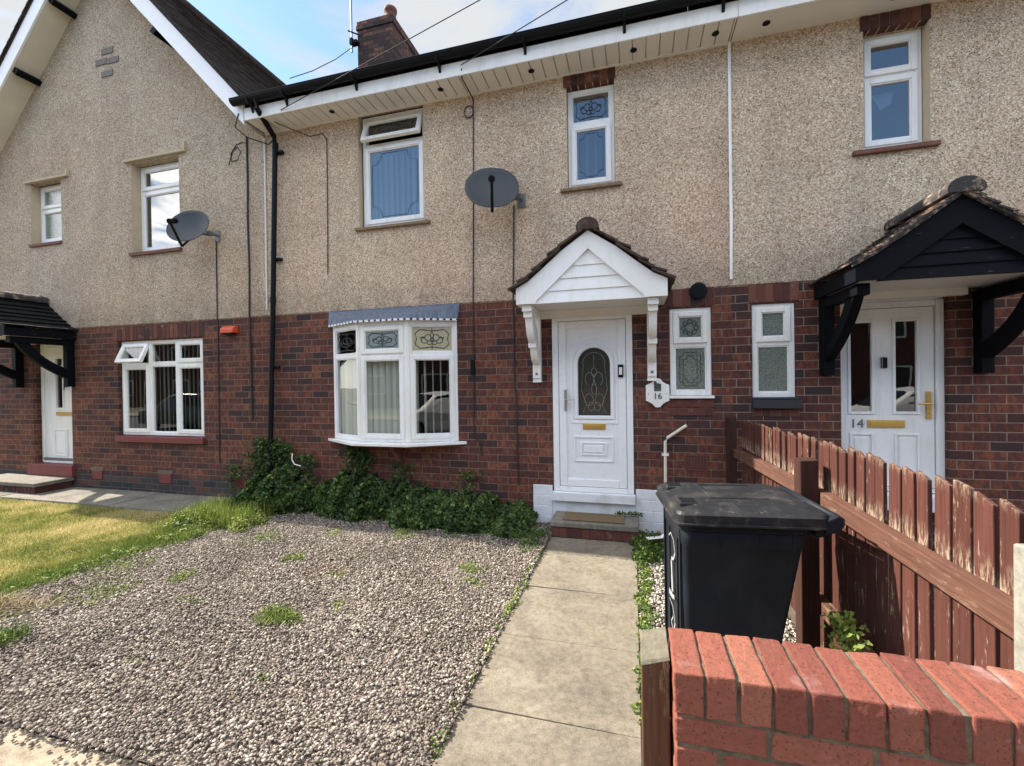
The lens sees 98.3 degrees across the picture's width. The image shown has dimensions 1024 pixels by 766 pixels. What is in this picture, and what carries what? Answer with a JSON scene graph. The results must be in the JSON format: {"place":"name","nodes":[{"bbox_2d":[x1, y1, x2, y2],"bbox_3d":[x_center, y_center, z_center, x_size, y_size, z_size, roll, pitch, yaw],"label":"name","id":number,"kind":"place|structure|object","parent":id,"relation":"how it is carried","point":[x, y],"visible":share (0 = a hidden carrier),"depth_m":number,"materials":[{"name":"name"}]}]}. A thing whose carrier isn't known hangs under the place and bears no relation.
{"place":"outdoors","nodes":[
{"label":"outdoors","id":0,"kind":"place"},
{"bbox_2d":[0,723,147,765],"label":"pavement","id":1,"kind":"structure","parent":0,"point":[15,754],"depth_m":2.08,"materials":[{"name":"concrete"}]},
{"bbox_2d":[0,720,169,765],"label":"stray gravel","id":2,"kind":"structure","parent":1,"relation":"on","point":[31,743],"depth_m":2.11,"materials":[{"name":"grey gravel"}]},
{"bbox_2d":[0,497,204,593],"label":"lawn","id":3,"kind":"structure","parent":0,"point":[66,537],"depth_m":5.13,"materials":[{"name":"plant"}]},
{"bbox_2d":[0,487,231,512],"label":"house side path","id":4,"kind":"structure","parent":0,"point":[133,500],"depth_m":6.59,"materials":[{"name":"grey concrete"}]},
{"bbox_2d":[0,473,73,493],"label":"door step","id":5,"kind":"object","parent":4,"relation":"on","point":[23,483],"depth_m":7.14,"materials":[{"name":"brick"}]},
{"bbox_2d":[0,512,551,765],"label":"gravel","id":6,"kind":"structure","parent":0,"point":[84,616],"depth_m":2.90,"materials":[{"name":"grey gravel"}]},
{"bbox_2d":[0,580,134,621],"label":"straw","id":7,"kind":"object","parent":6,"relation":"on","point":[18,602],"visible":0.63,"depth_m":3.46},
{"bbox_2d":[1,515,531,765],"bbox_3d":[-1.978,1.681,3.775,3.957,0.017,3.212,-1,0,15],"label":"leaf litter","id":8,"kind":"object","parent":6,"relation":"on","point":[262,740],"visible":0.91,"depth_m":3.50,"materials":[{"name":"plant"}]},
{"bbox_2d":[289,561,367,587],"bbox_3d":[-1.756,1.707,4.022,0.891,0.045,0.673,-1,0,15],"label":"rusty weed","id":9,"kind":"object","parent":6,"relation":"on","point":[324,570],"visible":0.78,"depth_m":4.00,"materials":[{"name":"green plant"}]},
{"bbox_2d":[0,493,663,758],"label":"weeds","id":10,"kind":"object","parent":6,"relation":"on","point":[217,514],"visible":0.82,"depth_m":4.15,"materials":[{"name":"green plant"}]},
{"bbox_2d":[646,534,663,539],"bbox_3d":[1.459,1.546,4.474,0.204,0.050,0.075,-1,0,3],"label":"pipe","id":11,"kind":"object","parent":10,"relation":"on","point":[657,537],"visible":0.86,"depth_m":4.47,"materials":[{"name":"white plastic"}]},
{"bbox_2d":[223,437,539,540],"bbox_3d":[-2.022,1.336,5.596,4.773,1.180,0.731,-1,0,15],"label":"ivy","id":12,"kind":"object","parent":6,"relation":"on","point":[395,502],"visible":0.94,"depth_m":5.55,"materials":[{"name":"green plant"}]},
{"bbox_2d":[0,0,653,84],"label":"sky","id":13,"kind":"structure","parent":0,"point":[291,38],"materials":[{"name":"blue"}]},
{"bbox_2d":[0,532,934,765],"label":"garden soil","id":14,"kind":"structure","parent":0,"point":[791,615],"depth_m":3.15,"materials":[{"name":"brown soil"}]},
{"bbox_2d":[550,511,638,541],"bbox_3d":[0.919,1.591,4.919,0.938,0.170,0.413,-1,0,15],"label":"door step","id":15,"kind":"object","parent":14,"relation":"on","point":[627,530],"depth_m":4.75,"materials":[{"name":"brick"}]},
{"bbox_2d":[562,511,624,523],"bbox_3d":[0.910,1.496,4.922,0.660,0.016,0.285,-1,0,15],"label":"doormat","id":16,"kind":"object","parent":15,"relation":"on","point":[595,517],"visible":1,"depth_m":4.89,"materials":[{"name":"beige fabric"}]},
{"bbox_2d":[820,607,872,651],"bbox_3d":[1.542,1.370,2.012,0.319,0.652,0.475,-1,0,15],"label":"weed plant","id":17,"kind":"object","parent":14,"relation":"on","point":[845,625],"visible":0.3,"depth_m":2.02,"materials":[{"name":"green plant"}]},
{"bbox_2d":[432,537,641,765],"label":"path","id":18,"kind":"structure","parent":0,"point":[555,684],"depth_m":2.56,"materials":[{"name":"concrete"}]},
{"bbox_2d":[638,553,795,642],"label":"white gravel","id":19,"kind":"structure","parent":0,"point":[660,577],"depth_m":3.43,"materials":[{"name":"white gravel"}]},
{"bbox_2d":[656,482,844,643],"bbox_3d":[1.223,1.137,2.413,0.753,1.100,0.688,-1,0,9],"label":"wheelie bin","id":20,"kind":"object","parent":19,"relation":"on","point":[732,552],"visible":0.8,"depth_m":2.17,"materials":[{"name":"plastic"}]},
{"label":"ground","id":21,"kind":"structure","parent":0,"visible":0},
{"bbox_2d":[0,0,312,497],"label":"gabled house","id":22,"kind":"structure","parent":21,"relation":"on","point":[127,130],"depth_m":7.07,"materials":[{"name":"brick"}]},
{"bbox_2d":[29,184,61,247],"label":"window","id":23,"kind":"structure","parent":22,"relation":"in","point":[46,223],"depth_m":7.67,"materials":[{"name":"white plastic"}]},
{"bbox_2d":[27,344,75,476],"bbox_3d":[-7.821,0.444,7.586,1.100,2.250,0.220,-1,0,15],"label":"front door","id":24,"kind":"structure","parent":22,"relation":"in","point":[57,439],"depth_m":7.66,"materials":[{"name":"white plastic"}]},
{"bbox_2d":[129,161,181,256],"bbox_3d":[-5.505,-2.744,6.938,1.050,1.475,0.244,-1,0,15],"label":"window","id":25,"kind":"structure","parent":22,"relation":"in","point":[155,189],"depth_m":7.03,"materials":[{"name":"white plastic"}]},
{"bbox_2d":[114,338,205,443],"bbox_3d":[-5.479,0.126,6.942,1.805,1.605,0.290,-1,0,15],"label":"window","id":26,"kind":"structure","parent":22,"relation":"in","point":[149,347],"depth_m":6.99,"materials":[{"name":"white plastic"}]},
{"bbox_2d":[166,210,219,246],"bbox_3d":[-4.481,-2.182,6.244,0.630,0.595,0.507,-1,0,-38],"label":"satellite dish","id":27,"kind":"object","parent":22,"relation":"attached to","point":[187,226],"visible":1,"depth_m":6.30,"materials":[{"name":"grey metal"}]},
{"bbox_2d":[220,326,237,334],"bbox_3d":[-4.132,-0.773,6.461,0.240,0.119,0.100,-1,0,15],"label":"alarm box","id":28,"kind":"object","parent":22,"relation":"attached to","point":[226,330],"visible":1,"depth_m":6.42,"materials":[{"name":"red plastic"}]},
{"bbox_2d":[228,0,737,533],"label":"terraced house","id":29,"kind":"structure","parent":21,"relation":"on","point":[428,318],"depth_m":5.32,"materials":[{"name":"brick"}]},
{"bbox_2d":[290,0,359,78],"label":"aerial mast","id":30,"kind":"object","parent":29,"relation":"attached to","point":[354,42],"visible":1,"depth_m":9.22,"materials":[{"name":"grey metal"}]},
{"bbox_2d":[281,0,479,109],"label":"telephone wire","id":31,"kind":"object","parent":29,"relation":"attached to","point":[383,53],"visible":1,"depth_m":5.12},
{"bbox_2d":[354,108,430,231],"bbox_3d":[-1.560,-2.796,5.824,1.090,1.535,0.193,-1,0,15],"label":"window","id":32,"kind":"structure","parent":29,"relation":"in","point":[394,192],"depth_m":5.85,"materials":[{"name":"white plastic"}]},
{"bbox_2d":[328,303,466,461],"bbox_3d":[-1.595,0.005,5.690,2.033,2.047,0.486,-1,0,15],"label":"window","id":33,"kind":"structure","parent":29,"relation":"in","point":[382,373],"depth_m":5.60,"materials":[{"name":"white plastic"}]},
{"bbox_2d":[465,168,525,212],"bbox_3d":[-0.125,-2.211,5.094,0.717,0.617,0.523,-1,0,-41],"label":"satellite dish","id":34,"kind":"object","parent":29,"relation":"attached to","point":[491,188],"visible":1,"depth_m":5.11,"materials":[{"name":"grey metal"}]},
{"bbox_2d":[461,0,566,64],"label":"telephone wire","id":35,"kind":"object","parent":29,"relation":"attached to","point":[515,31],"visible":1,"depth_m":4.76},
{"bbox_2d":[560,84,621,192],"bbox_3d":[0.915,-2.836,5.149,0.700,1.210,0.189,-1,0,15],"label":"window","id":36,"kind":"structure","parent":29,"relation":"in","point":[591,126],"depth_m":5.18,"materials":[{"name":"white plastic"}]},
{"bbox_2d":[552,315,635,504],"bbox_3d":[0.930,0.287,5.137,0.947,2.175,0.145,-1,0,15],"label":"front door","id":37,"kind":"structure","parent":29,"relation":"in","point":[592,367],"depth_m":5.14,"materials":[{"name":"white plastic"}]},
{"bbox_2d":[646,378,669,407],"bbox_3d":[1.620,0.111,4.925,0.250,0.326,0.024,-1,0,15],"label":"house number sign","id":38,"kind":"object","parent":29,"relation":"attached to","point":[657,393],"visible":1,"depth_m":4.92,"materials":[{"name":"white plastic"}]},
{"bbox_2d":[669,307,714,398],"bbox_3d":[1.966,-0.328,4.874,0.460,0.992,0.135,-1,0,15],"label":"window","id":39,"kind":"structure","parent":29,"relation":"in","point":[689,328],"depth_m":4.88,"materials":[{"name":"white plastic"}]},
{"bbox_2d":[640,627,670,765],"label":"gate post","id":40,"kind":"object","parent":21,"relation":"on","point":[655,690],"visible":1,"depth_m":1.22,"materials":[{"name":"brown wood"}]},
{"bbox_2d":[668,627,1023,765],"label":"brick garden wall","id":41,"kind":"structure","parent":21,"relation":"on","point":[735,700],"depth_m":1.08,"materials":[{"name":"red brick"}]},
{"bbox_2d":[686,0,1023,551],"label":"terraced house","id":42,"kind":"structure","parent":21,"relation":"on","point":[877,287],"depth_m":4.38,"materials":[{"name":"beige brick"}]},
{"bbox_2d":[752,303,801,408],"bbox_3d":[2.762,-0.285,4.654,0.450,1.100,0.140,-1,0,15],"label":"window","id":43,"kind":"structure","parent":42,"relation":"in","point":[773,348],"depth_m":4.66,"materials":[{"name":"white plastic"}]},
{"bbox_2d":[840,297,944,512],"bbox_3d":[3.766,0.137,4.381,0.950,2.200,0.235,-1,0,15],"label":"front door","id":44,"kind":"structure","parent":42,"relation":"in","point":[915,440],"depth_m":4.42,"materials":[{"name":"white plastic"}]},
{"bbox_2d":[852,20,940,156],"bbox_3d":[3.754,-2.876,4.406,0.710,1.225,0.254,-1,0,15],"label":"window","id":45,"kind":"structure","parent":42,"relation":"in","point":[896,66],"depth_m":4.41,"materials":[{"name":"white plastic"}]},
{"bbox_2d":[726,417,1023,669],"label":"picket fence","id":46,"kind":"object","parent":21,"relation":"on","point":[966,568],"visible":0.6,"depth_m":1.95,"materials":[{"name":"brown wood"}]},
{"bbox_2d":[1013,543,1023,673],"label":"fence post","id":47,"kind":"object","parent":21,"relation":"on","point":[1018,549],"visible":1,"depth_m":1.24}
]}

